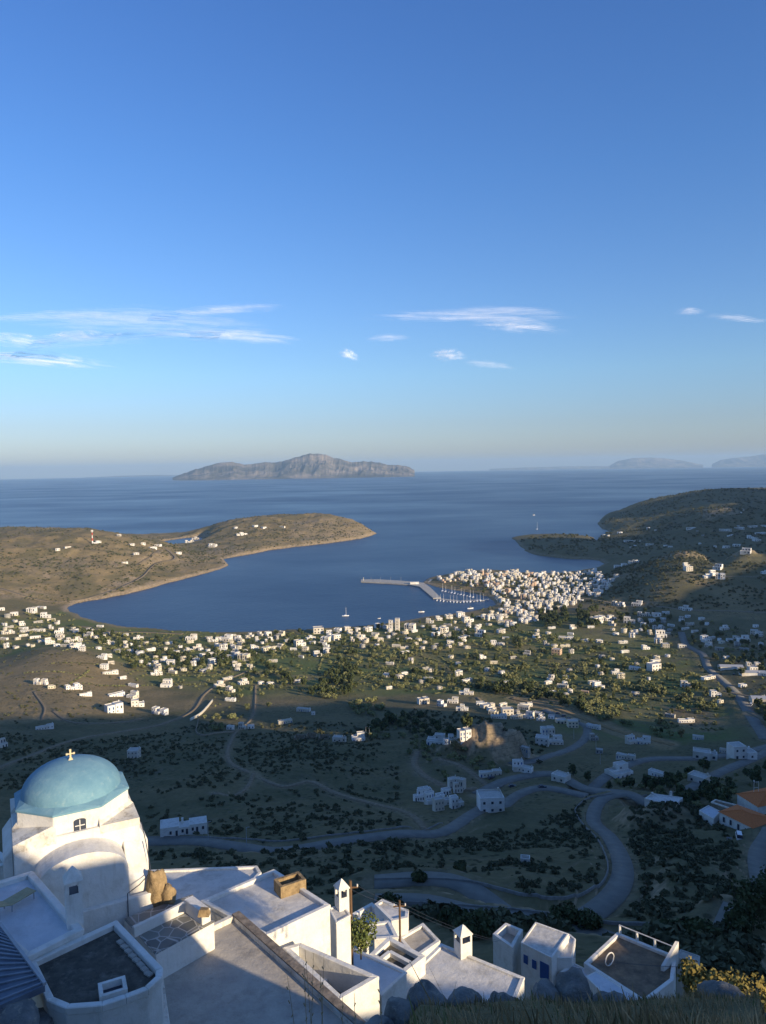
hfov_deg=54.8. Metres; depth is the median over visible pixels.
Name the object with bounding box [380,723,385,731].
pine tree
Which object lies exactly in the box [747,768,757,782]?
pine tree
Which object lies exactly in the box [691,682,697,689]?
pine tree
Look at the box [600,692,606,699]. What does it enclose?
pine tree
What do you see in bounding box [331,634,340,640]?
white house
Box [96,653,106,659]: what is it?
white house
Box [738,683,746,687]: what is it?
white house
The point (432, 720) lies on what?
pine tree
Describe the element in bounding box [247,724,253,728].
white house
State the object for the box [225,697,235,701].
white house
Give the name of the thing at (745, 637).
white house
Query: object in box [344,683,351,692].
pine tree
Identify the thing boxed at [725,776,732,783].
pine tree
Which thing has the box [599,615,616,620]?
white house
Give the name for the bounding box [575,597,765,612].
coast road
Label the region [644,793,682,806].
flat roofed house
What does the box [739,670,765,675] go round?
shed
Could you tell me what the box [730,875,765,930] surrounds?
conifer tree
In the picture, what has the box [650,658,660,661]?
white house
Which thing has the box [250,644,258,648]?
white house
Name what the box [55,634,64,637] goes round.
white house
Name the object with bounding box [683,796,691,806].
pine tree
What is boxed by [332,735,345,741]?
white house
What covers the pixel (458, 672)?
white house
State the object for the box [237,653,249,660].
white house
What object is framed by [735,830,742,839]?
parked van
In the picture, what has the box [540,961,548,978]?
door
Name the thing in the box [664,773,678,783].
pine tree
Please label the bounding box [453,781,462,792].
white house
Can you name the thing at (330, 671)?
pine tree
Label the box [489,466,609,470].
island
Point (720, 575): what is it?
white house
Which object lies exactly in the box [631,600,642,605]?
white house
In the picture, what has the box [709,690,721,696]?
white house
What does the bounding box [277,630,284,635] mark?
white house
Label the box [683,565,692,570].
white house
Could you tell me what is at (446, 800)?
white house
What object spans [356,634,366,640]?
white house
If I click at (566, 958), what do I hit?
walled wing
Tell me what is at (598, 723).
field track
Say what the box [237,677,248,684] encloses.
white house
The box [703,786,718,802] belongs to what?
pine tree
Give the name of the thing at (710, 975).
spurge bush
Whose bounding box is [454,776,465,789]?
white house
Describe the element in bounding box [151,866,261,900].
flat roofed house
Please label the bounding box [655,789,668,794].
pine tree
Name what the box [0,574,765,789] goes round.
orchard trees
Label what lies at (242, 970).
flat roofed house
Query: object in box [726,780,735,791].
pine tree
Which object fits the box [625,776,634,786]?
pine tree
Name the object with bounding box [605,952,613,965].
satellite dish
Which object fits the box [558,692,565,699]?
pine tree
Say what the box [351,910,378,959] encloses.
leafy shrub
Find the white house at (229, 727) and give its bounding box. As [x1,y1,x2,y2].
[226,725,234,729]
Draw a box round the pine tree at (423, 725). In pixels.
[420,722,428,731]
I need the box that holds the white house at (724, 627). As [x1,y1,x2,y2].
[720,625,729,630]
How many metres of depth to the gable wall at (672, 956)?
63.66 m
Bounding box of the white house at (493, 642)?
[490,640,496,644]
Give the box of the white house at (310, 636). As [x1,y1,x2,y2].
[305,635,315,639]
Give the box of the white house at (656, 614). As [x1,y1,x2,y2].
[652,612,660,616]
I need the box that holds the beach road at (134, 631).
[80,626,183,633]
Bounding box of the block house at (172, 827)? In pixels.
[160,816,206,836]
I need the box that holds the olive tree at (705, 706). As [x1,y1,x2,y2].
[701,704,710,708]
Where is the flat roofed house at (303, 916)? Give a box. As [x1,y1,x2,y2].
[201,869,330,955]
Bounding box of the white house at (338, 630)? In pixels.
[334,628,341,632]
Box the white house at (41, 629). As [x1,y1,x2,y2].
[32,628,44,631]
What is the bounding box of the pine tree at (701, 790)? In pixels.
[696,787,704,799]
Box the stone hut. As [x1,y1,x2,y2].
[677,949,699,997]
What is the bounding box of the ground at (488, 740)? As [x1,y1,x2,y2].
[0,488,765,1023]
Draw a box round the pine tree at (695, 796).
[690,792,699,801]
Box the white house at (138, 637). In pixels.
[133,635,143,639]
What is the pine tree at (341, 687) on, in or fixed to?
on the ground at (488, 740)
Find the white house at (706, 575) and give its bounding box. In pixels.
[702,573,710,577]
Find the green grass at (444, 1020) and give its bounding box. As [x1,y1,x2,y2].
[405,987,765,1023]
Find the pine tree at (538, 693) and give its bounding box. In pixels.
[536,690,541,697]
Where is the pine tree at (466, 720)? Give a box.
[460,712,472,726]
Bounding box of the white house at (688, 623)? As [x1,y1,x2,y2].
[685,622,693,625]
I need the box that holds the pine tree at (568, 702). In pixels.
[565,698,571,706]
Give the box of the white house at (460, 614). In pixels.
[456,611,464,617]
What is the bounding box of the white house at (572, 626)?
[569,624,576,628]
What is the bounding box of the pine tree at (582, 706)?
[578,702,585,711]
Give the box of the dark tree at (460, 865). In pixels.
[452,860,466,870]
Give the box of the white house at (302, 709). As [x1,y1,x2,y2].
[296,707,310,711]
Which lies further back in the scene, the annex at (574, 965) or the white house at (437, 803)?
the white house at (437, 803)
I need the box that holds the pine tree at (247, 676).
[244,673,250,680]
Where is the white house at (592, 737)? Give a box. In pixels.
[589,732,598,740]
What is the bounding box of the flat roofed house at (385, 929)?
[355,920,398,953]
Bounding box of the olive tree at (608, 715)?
[605,713,613,718]
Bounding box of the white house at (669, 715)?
[665,713,675,717]
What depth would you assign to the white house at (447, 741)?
458.62 m
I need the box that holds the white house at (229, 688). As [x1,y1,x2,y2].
[225,685,234,692]
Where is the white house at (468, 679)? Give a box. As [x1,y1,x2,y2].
[462,677,471,682]
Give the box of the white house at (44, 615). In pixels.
[40,612,50,617]
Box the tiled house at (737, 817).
[718,804,765,829]
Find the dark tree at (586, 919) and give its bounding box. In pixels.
[574,907,603,929]
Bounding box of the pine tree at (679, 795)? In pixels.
[673,792,684,798]
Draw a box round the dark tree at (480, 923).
[454,907,497,940]
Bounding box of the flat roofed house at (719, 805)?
[711,799,740,810]
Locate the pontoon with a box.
[436,598,488,601]
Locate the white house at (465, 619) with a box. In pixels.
[462,616,473,622]
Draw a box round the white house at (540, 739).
[535,734,548,746]
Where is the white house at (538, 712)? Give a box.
[534,710,544,716]
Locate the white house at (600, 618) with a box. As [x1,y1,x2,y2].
[589,615,602,622]
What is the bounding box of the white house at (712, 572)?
[709,570,717,575]
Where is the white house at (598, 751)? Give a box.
[596,748,602,753]
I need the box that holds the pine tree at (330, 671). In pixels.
[328,669,333,676]
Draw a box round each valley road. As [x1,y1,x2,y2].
[582,744,765,794]
[678,632,765,739]
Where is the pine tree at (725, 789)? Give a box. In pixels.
[721,785,731,799]
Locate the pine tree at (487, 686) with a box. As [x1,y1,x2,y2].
[484,682,490,690]
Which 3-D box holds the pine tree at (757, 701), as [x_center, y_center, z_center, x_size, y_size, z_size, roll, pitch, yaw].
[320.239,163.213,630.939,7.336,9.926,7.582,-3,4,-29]
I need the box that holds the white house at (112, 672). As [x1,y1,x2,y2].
[102,669,117,673]
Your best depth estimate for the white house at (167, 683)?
777.99 m
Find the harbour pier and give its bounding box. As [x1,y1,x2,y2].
[361,577,440,598]
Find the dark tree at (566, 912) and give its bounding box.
[546,900,580,923]
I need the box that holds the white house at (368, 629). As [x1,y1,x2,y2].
[363,626,372,631]
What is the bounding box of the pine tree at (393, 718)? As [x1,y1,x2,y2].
[389,714,396,722]
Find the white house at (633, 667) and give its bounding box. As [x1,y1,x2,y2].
[629,665,640,669]
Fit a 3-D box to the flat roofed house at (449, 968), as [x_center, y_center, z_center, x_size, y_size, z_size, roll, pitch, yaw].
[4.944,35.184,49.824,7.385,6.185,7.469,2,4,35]
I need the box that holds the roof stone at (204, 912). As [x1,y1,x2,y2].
[197,907,210,917]
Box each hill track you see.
[0,671,246,768]
[33,691,45,719]
[51,710,139,723]
[212,773,254,795]
[225,685,428,829]
[596,572,765,577]
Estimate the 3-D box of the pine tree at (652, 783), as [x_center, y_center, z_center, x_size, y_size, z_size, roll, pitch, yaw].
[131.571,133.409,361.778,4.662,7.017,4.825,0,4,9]
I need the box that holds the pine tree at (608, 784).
[605,780,612,788]
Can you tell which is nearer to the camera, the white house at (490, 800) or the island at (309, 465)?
the white house at (490, 800)
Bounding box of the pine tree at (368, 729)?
[365,723,372,732]
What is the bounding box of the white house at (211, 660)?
[208,658,215,663]
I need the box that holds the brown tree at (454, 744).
[450,737,461,751]
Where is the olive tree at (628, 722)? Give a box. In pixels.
[624,720,634,725]
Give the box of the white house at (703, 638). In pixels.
[700,635,711,642]
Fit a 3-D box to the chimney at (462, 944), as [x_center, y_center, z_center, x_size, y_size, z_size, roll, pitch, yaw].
[5.788,31.596,53.476,1.050,3.660,1.050,-3,4,-26]
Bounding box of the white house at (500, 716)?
[491,712,506,718]
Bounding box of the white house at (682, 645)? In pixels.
[678,644,686,647]
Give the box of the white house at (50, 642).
[45,640,54,644]
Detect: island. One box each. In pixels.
[85,475,177,477]
[173,453,414,479]
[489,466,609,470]
[610,457,702,468]
[712,454,765,467]
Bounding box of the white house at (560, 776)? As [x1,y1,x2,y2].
[551,770,570,782]
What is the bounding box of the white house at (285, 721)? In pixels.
[278,717,291,724]
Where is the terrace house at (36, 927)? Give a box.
[0,871,83,998]
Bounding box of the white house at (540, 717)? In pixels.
[536,714,544,720]
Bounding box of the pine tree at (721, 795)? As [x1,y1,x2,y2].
[709,789,730,802]
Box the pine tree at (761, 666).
[757,663,763,669]
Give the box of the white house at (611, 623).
[608,620,616,625]
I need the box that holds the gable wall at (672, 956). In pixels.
[661,941,678,970]
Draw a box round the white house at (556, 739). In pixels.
[549,734,563,744]
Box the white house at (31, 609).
[26,607,37,612]
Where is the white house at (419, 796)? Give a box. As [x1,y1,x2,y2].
[413,788,423,801]
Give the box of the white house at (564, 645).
[559,644,569,647]
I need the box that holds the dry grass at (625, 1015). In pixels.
[404,962,765,1023]
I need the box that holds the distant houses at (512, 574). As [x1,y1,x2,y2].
[1,509,765,718]
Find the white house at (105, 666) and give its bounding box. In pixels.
[100,663,108,669]
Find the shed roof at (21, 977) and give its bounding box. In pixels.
[0,922,46,1009]
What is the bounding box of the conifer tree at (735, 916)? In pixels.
[722,902,754,933]
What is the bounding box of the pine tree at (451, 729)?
[447,726,456,734]
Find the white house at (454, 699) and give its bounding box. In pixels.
[447,696,458,703]
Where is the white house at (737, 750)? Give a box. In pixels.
[726,741,756,759]
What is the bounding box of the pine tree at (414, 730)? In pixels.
[412,726,417,733]
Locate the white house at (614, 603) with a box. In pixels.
[612,601,624,606]
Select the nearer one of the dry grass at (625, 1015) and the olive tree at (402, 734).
the dry grass at (625, 1015)
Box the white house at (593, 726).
[586,723,600,729]
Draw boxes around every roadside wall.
[148,822,442,841]
[190,699,212,720]
[195,721,243,735]
[374,793,646,899]
[374,900,648,925]
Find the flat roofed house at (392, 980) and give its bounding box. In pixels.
[353,948,406,1014]
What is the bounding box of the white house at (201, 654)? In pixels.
[199,652,213,656]
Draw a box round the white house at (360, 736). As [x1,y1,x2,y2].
[351,731,364,740]
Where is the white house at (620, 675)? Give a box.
[617,672,624,678]
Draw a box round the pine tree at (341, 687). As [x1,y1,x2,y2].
[339,684,343,692]
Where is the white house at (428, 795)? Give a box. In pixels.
[424,789,434,804]
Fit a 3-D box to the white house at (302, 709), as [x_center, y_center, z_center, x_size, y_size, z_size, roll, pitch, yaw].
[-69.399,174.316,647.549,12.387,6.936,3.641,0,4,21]
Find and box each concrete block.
[116,939,124,944]
[120,943,128,949]
[124,948,132,953]
[128,952,136,958]
[132,956,140,962]
[136,961,144,967]
[140,965,148,972]
[144,970,153,977]
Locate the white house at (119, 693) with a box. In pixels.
[108,690,124,696]
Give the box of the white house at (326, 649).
[323,647,329,652]
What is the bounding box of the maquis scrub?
[0,487,765,995]
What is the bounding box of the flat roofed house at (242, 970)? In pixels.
[163,911,365,1023]
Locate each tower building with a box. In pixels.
[389,619,393,631]
[395,618,399,630]
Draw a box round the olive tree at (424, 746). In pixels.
[420,744,427,748]
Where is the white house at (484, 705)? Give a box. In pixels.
[480,702,488,707]
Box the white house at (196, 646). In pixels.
[192,644,201,649]
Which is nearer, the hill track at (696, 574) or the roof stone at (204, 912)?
the roof stone at (204, 912)
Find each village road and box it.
[472,771,644,804]
[507,709,591,764]
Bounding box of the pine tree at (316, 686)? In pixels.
[313,683,319,691]
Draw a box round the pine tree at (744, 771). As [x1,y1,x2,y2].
[742,767,748,775]
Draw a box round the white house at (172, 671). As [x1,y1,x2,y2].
[168,669,176,673]
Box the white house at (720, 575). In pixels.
[716,573,724,578]
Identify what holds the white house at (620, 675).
on the ground at (488, 740)
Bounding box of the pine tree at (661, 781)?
[657,777,665,785]
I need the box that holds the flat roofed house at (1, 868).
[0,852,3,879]
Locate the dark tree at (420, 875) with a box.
[411,869,427,882]
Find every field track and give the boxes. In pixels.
[475,697,545,713]
[509,697,674,745]
[723,690,748,696]
[747,712,764,720]
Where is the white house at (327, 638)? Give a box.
[321,636,330,641]
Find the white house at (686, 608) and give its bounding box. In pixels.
[678,605,691,610]
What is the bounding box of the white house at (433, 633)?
[431,631,442,635]
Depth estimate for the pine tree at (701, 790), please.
319.59 m
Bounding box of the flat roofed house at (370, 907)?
[353,902,384,947]
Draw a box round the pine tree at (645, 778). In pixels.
[640,773,650,787]
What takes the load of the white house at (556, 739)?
on the ground at (488, 740)
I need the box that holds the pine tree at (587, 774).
[584,771,590,780]
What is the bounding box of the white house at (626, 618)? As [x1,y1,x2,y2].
[624,616,634,622]
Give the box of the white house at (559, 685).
[557,683,567,687]
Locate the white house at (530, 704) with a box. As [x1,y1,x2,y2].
[520,701,532,706]
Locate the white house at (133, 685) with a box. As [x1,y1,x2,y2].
[128,683,138,687]
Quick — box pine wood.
[70,571,764,731]
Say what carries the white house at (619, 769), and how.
on the ground at (488, 740)
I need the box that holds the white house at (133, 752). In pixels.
[127,746,140,757]
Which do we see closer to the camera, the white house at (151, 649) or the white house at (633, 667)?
the white house at (633, 667)
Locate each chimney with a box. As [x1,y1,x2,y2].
[62,866,83,934]
[274,871,305,898]
[333,878,349,911]
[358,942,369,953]
[453,924,472,959]
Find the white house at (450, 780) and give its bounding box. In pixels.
[447,775,455,788]
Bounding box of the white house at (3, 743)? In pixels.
[0,737,7,747]
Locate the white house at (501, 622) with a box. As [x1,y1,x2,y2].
[498,620,504,624]
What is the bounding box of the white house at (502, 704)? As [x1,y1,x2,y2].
[499,702,506,706]
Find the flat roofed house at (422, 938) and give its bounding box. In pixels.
[398,923,439,956]
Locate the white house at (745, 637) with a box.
[736,635,749,642]
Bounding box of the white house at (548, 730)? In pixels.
[540,725,554,735]
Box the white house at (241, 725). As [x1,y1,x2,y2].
[238,722,245,728]
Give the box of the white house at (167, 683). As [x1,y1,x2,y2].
[160,679,172,687]
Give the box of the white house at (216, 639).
[208,637,221,641]
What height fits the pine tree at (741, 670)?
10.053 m
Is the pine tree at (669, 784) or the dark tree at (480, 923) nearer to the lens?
the dark tree at (480, 923)
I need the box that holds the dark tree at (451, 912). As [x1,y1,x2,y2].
[436,905,468,927]
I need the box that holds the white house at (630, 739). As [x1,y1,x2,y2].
[625,733,636,744]
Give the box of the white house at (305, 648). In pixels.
[302,646,308,650]
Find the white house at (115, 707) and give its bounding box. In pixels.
[104,700,123,712]
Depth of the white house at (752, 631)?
967.61 m
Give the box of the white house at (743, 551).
[740,548,751,554]
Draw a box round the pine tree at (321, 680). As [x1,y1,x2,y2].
[319,678,325,684]
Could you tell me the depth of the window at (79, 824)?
38.35 m
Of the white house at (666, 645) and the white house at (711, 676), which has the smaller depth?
the white house at (711, 676)
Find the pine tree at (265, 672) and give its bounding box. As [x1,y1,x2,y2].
[263,669,268,675]
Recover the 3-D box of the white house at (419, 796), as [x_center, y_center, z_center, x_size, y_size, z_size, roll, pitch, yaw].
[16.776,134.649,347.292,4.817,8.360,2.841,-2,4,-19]
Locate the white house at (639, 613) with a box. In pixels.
[637,611,650,616]
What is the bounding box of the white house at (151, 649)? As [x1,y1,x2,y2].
[146,647,155,650]
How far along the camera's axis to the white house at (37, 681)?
734.22 m
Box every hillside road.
[374,893,732,935]
[747,827,765,895]
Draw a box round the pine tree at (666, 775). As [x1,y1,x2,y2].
[663,771,674,784]
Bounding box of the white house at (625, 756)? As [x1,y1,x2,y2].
[616,752,635,760]
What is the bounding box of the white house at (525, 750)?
[520,745,529,757]
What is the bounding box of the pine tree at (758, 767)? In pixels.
[753,764,760,772]
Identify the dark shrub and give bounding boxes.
[658,917,668,923]
[664,916,689,928]
[685,916,723,934]
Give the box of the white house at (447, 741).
[443,733,456,744]
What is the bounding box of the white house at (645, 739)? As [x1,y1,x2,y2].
[637,735,650,743]
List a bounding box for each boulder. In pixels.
[365,1014,394,1023]
[384,996,414,1023]
[406,979,448,1009]
[447,986,480,1005]
[487,991,518,1002]
[530,978,560,1001]
[555,966,594,1002]
[594,990,627,1001]
[697,980,747,997]
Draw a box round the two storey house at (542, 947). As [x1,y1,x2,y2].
[521,922,568,998]
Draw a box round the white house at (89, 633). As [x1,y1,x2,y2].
[83,632,92,637]
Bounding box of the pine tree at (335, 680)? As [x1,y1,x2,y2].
[332,677,339,684]
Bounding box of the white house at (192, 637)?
[185,634,196,639]
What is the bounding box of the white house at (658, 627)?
[652,625,664,628]
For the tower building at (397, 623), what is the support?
on the ground at (488, 740)
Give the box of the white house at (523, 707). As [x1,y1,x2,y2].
[517,704,529,709]
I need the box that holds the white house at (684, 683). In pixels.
[680,680,690,686]
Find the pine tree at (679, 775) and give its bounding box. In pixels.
[676,770,682,780]
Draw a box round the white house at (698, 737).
[693,734,703,739]
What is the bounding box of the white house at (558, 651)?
[552,647,561,654]
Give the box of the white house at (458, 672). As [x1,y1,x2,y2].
[455,670,462,675]
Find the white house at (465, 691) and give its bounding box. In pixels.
[459,688,473,694]
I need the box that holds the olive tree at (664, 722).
[660,720,667,725]
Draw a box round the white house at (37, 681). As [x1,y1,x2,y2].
[33,678,48,684]
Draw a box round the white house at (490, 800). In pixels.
[476,787,503,812]
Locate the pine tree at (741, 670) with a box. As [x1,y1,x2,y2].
[738,666,744,673]
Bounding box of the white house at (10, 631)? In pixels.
[1,629,14,634]
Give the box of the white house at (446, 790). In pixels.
[441,787,450,794]
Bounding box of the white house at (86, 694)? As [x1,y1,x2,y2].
[79,691,91,695]
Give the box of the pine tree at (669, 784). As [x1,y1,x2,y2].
[665,781,673,789]
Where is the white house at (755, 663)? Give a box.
[746,662,759,666]
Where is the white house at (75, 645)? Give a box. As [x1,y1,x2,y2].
[69,642,79,648]
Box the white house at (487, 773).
[479,767,501,777]
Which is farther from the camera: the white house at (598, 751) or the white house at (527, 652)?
the white house at (527, 652)
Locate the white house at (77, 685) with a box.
[64,682,82,689]
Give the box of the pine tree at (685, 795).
[677,791,687,799]
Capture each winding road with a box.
[147,806,484,852]
[374,791,644,918]
[504,785,588,807]
[669,748,765,795]
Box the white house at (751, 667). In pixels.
[747,665,757,669]
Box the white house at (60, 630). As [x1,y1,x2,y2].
[54,627,63,633]
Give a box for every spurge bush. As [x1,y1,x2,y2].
[676,955,706,996]
[683,960,725,991]
[707,967,750,989]
[728,972,765,1008]
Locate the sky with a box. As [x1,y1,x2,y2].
[0,0,765,478]
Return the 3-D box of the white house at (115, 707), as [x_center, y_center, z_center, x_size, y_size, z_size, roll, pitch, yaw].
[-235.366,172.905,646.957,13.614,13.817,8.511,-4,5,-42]
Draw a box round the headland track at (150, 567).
[0,546,175,601]
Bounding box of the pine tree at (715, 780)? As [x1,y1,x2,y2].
[710,778,720,789]
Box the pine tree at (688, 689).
[685,686,690,692]
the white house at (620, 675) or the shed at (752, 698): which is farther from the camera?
the white house at (620, 675)
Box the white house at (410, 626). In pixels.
[404,623,415,629]
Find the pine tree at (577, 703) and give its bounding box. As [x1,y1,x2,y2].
[573,699,581,709]
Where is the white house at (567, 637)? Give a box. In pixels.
[559,636,573,638]
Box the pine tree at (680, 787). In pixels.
[673,783,686,793]
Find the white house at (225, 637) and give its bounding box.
[220,634,232,641]
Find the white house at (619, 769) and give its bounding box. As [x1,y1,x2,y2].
[606,760,632,778]
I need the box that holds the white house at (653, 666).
[647,661,660,670]
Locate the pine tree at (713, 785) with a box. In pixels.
[707,781,716,787]
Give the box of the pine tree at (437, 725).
[435,721,441,729]
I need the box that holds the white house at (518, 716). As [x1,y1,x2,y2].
[510,713,522,718]
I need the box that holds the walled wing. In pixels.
[557,934,575,974]
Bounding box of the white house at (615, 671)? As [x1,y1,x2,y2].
[611,668,619,674]
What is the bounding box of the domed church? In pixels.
[2,749,153,934]
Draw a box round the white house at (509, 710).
[501,706,513,715]
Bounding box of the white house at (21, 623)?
[18,621,24,625]
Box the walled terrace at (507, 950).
[493,923,522,975]
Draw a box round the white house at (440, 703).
[437,699,446,706]
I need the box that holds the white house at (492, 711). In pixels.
[488,709,498,713]
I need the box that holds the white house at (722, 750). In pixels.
[719,747,726,752]
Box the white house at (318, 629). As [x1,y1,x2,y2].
[313,626,323,633]
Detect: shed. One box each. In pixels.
[521,854,529,862]
[718,664,743,670]
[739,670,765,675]
[749,695,765,702]
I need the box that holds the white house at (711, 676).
[701,674,715,679]
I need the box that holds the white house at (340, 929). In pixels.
[330,906,350,963]
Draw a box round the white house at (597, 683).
[592,680,604,688]
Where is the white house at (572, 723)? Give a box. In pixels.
[567,719,578,727]
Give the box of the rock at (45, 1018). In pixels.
[38,1007,53,1023]
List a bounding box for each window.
[73,818,85,830]
[523,954,527,964]
[532,959,535,969]
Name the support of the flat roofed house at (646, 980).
on the ground at (488, 740)
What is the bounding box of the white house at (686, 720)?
[678,718,694,722]
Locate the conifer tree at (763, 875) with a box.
[757,864,765,899]
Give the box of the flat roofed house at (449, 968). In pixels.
[407,943,524,1001]
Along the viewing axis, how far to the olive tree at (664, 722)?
583.70 m
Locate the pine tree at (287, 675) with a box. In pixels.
[285,672,290,679]
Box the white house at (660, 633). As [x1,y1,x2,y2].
[655,630,666,637]
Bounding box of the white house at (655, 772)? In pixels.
[648,768,663,776]
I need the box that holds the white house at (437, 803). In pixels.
[432,794,443,811]
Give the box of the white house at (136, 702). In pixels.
[131,698,143,706]
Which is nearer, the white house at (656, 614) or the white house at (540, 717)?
the white house at (540, 717)
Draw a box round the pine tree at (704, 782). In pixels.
[699,779,708,785]
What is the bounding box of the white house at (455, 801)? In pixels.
[449,794,463,808]
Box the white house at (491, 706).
[487,702,495,710]
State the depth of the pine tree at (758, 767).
407.84 m
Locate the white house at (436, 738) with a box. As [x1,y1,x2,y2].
[426,732,444,745]
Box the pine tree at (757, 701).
[754,698,763,706]
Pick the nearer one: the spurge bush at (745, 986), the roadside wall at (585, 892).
the spurge bush at (745, 986)
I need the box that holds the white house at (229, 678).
[222,676,232,679]
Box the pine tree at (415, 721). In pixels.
[412,718,419,726]
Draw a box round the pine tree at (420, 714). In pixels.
[415,710,424,717]
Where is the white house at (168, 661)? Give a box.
[166,659,174,664]
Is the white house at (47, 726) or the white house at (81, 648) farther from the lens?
the white house at (81, 648)
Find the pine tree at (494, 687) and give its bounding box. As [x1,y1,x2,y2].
[491,684,499,693]
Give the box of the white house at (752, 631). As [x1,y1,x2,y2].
[750,629,757,634]
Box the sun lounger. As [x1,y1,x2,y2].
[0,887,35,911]
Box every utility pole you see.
[349,880,357,965]
[393,900,405,941]
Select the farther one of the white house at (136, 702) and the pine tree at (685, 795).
the white house at (136, 702)
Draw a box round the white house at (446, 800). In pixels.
[435,792,448,805]
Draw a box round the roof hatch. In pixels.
[98,975,127,1001]
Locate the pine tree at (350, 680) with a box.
[348,677,353,684]
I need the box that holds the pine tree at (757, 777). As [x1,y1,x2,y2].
[751,769,761,783]
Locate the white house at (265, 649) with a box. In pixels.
[261,646,271,652]
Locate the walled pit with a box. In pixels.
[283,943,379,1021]
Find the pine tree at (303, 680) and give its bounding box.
[300,677,306,684]
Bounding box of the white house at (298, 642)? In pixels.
[293,639,305,646]
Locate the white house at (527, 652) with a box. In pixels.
[523,650,530,655]
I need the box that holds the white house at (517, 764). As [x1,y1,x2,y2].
[512,758,522,771]
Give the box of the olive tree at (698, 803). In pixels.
[695,800,703,807]
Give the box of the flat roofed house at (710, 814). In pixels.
[699,805,718,825]
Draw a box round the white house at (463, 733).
[457,726,470,744]
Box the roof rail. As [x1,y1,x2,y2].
[619,925,671,947]
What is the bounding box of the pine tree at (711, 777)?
[709,776,719,784]
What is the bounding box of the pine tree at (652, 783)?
[647,777,656,790]
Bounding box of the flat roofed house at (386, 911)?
[374,899,408,940]
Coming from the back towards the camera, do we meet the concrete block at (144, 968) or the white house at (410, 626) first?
the white house at (410, 626)
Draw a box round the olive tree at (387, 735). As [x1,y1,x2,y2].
[381,732,390,737]
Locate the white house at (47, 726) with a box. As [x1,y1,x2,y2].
[35,722,53,729]
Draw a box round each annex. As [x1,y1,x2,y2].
[560,963,586,976]
[586,971,637,999]
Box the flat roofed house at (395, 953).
[369,937,425,988]
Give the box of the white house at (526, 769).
[521,764,532,772]
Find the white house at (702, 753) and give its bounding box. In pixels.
[693,747,716,760]
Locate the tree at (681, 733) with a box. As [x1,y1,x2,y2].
[677,728,684,736]
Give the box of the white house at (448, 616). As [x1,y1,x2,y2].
[445,614,452,618]
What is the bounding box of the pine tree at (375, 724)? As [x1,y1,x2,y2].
[372,720,379,728]
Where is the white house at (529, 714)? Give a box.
[523,710,534,718]
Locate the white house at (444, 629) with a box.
[438,626,448,632]
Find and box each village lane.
[411,751,476,791]
[437,758,487,785]
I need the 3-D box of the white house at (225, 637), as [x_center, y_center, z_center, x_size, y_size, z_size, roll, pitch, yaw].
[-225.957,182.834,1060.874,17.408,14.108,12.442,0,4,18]
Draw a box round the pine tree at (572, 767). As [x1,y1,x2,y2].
[568,763,576,775]
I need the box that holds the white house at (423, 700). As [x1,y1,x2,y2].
[417,696,428,704]
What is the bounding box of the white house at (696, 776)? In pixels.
[687,770,710,782]
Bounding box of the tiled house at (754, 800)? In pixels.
[736,788,765,813]
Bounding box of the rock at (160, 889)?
[146,869,175,906]
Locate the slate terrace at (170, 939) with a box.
[123,894,214,978]
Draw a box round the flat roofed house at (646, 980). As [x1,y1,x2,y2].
[584,932,675,998]
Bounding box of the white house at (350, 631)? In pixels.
[347,629,354,633]
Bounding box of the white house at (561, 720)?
[555,718,566,723]
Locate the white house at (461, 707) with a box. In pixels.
[456,704,467,710]
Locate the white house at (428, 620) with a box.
[426,618,433,622]
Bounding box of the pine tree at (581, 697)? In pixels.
[578,695,585,700]
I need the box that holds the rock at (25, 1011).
[0,998,39,1023]
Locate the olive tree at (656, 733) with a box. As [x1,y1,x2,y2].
[652,731,660,736]
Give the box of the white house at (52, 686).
[48,684,55,688]
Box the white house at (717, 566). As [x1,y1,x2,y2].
[712,563,722,569]
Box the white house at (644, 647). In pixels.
[641,644,649,649]
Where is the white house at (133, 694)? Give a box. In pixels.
[126,690,138,698]
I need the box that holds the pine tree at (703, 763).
[698,757,710,770]
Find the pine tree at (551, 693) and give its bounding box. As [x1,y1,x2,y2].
[548,690,554,696]
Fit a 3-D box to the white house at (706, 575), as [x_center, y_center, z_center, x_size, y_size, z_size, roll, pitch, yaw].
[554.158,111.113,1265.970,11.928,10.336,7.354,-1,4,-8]
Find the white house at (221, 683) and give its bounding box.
[214,680,224,686]
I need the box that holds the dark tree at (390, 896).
[376,891,403,904]
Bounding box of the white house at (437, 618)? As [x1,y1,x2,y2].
[435,616,442,620]
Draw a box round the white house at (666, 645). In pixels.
[661,642,669,647]
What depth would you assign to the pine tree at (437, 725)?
534.79 m
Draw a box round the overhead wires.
[353,887,675,966]
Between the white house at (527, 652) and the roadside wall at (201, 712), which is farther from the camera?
the white house at (527, 652)
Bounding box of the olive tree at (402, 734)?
[400,731,406,737]
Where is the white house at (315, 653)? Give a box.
[313,650,321,656]
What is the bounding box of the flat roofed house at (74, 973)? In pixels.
[31,920,163,1023]
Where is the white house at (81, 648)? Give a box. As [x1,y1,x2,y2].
[78,646,85,650]
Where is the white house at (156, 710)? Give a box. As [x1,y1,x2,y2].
[152,706,168,714]
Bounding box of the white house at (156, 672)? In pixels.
[150,669,162,674]
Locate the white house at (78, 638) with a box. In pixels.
[66,636,82,641]
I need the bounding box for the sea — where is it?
[0,467,765,631]
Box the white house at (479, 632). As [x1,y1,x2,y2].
[474,629,485,637]
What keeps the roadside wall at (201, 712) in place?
on the ground at (488, 740)
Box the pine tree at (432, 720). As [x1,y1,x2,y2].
[430,718,434,727]

